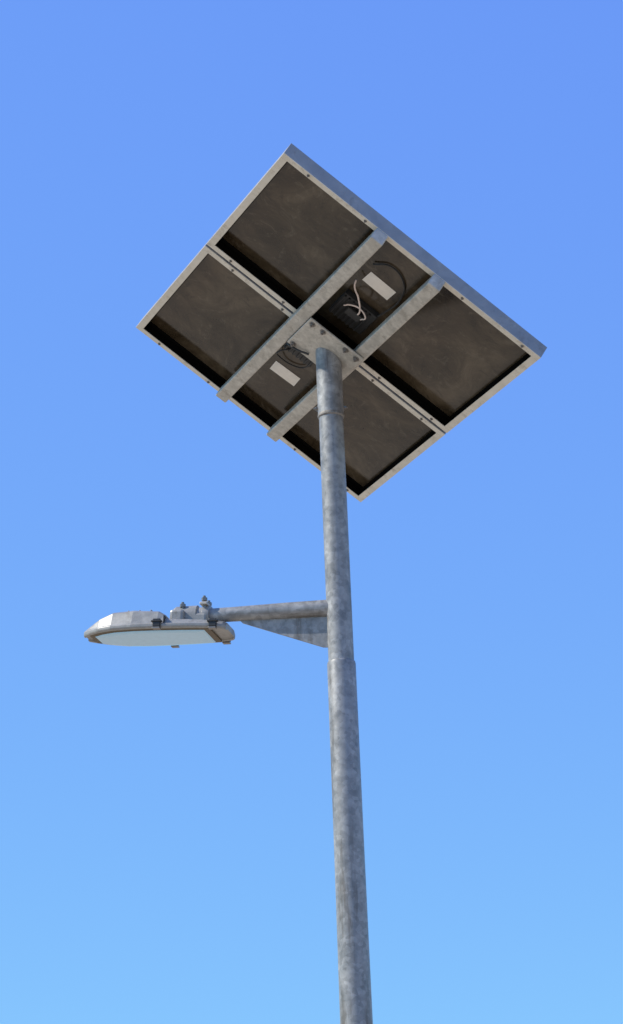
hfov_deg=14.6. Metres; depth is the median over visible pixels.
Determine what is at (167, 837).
sky
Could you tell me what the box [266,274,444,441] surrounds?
beam
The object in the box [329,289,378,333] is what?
junction box
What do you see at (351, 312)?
junction box lid
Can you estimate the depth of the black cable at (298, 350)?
8.54 m
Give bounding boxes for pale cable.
[344,304,365,319]
[354,280,360,314]
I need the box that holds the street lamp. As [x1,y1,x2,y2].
[84,348,372,1023]
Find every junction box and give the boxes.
[284,343,312,366]
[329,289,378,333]
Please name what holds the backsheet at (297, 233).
on the cells
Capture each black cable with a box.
[276,349,306,368]
[286,342,308,354]
[365,263,404,321]
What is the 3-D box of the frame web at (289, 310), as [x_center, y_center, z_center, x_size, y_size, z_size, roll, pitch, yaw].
[-0.080,-0.501,8.860,1.076,0.047,0.721,38,-30,-7]
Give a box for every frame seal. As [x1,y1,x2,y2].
[144,254,435,495]
[215,162,530,425]
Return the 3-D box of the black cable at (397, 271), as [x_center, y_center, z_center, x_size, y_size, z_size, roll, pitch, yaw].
[0.220,-0.741,8.229,0.158,0.024,0.325,38,-30,-7]
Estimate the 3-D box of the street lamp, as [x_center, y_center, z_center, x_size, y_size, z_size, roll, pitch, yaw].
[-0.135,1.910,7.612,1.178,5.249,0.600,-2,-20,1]
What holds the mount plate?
on the street lamp
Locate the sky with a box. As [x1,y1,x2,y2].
[0,0,622,1023]
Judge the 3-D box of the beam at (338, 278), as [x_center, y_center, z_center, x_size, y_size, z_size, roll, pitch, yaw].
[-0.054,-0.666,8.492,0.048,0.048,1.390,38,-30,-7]
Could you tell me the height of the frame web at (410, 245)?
0.048 m
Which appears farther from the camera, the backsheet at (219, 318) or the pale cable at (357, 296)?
the backsheet at (219, 318)
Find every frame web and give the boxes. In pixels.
[139,238,445,433]
[208,143,546,356]
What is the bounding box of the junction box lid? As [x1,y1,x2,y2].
[344,306,362,321]
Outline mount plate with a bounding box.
[287,317,363,378]
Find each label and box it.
[270,361,299,385]
[362,272,395,299]
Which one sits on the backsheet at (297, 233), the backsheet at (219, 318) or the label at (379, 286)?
the label at (379, 286)
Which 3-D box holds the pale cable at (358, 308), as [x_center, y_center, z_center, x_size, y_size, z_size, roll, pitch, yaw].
[0.152,-0.688,8.310,0.088,0.018,0.059,38,-30,-7]
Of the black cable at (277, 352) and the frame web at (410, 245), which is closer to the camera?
the frame web at (410, 245)
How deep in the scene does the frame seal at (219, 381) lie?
9.14 m
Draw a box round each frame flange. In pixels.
[136,246,444,501]
[207,153,540,432]
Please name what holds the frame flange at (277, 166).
on the beam at (338, 278)
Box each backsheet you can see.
[151,254,431,485]
[223,162,526,416]
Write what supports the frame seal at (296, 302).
attached to the frame web at (410, 245)
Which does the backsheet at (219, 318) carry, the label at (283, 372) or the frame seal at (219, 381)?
the label at (283, 372)
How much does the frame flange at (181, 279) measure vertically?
0.027 m
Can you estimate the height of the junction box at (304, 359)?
0.031 m
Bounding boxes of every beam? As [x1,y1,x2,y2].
[216,228,387,401]
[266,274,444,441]
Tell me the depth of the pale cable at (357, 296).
8.25 m

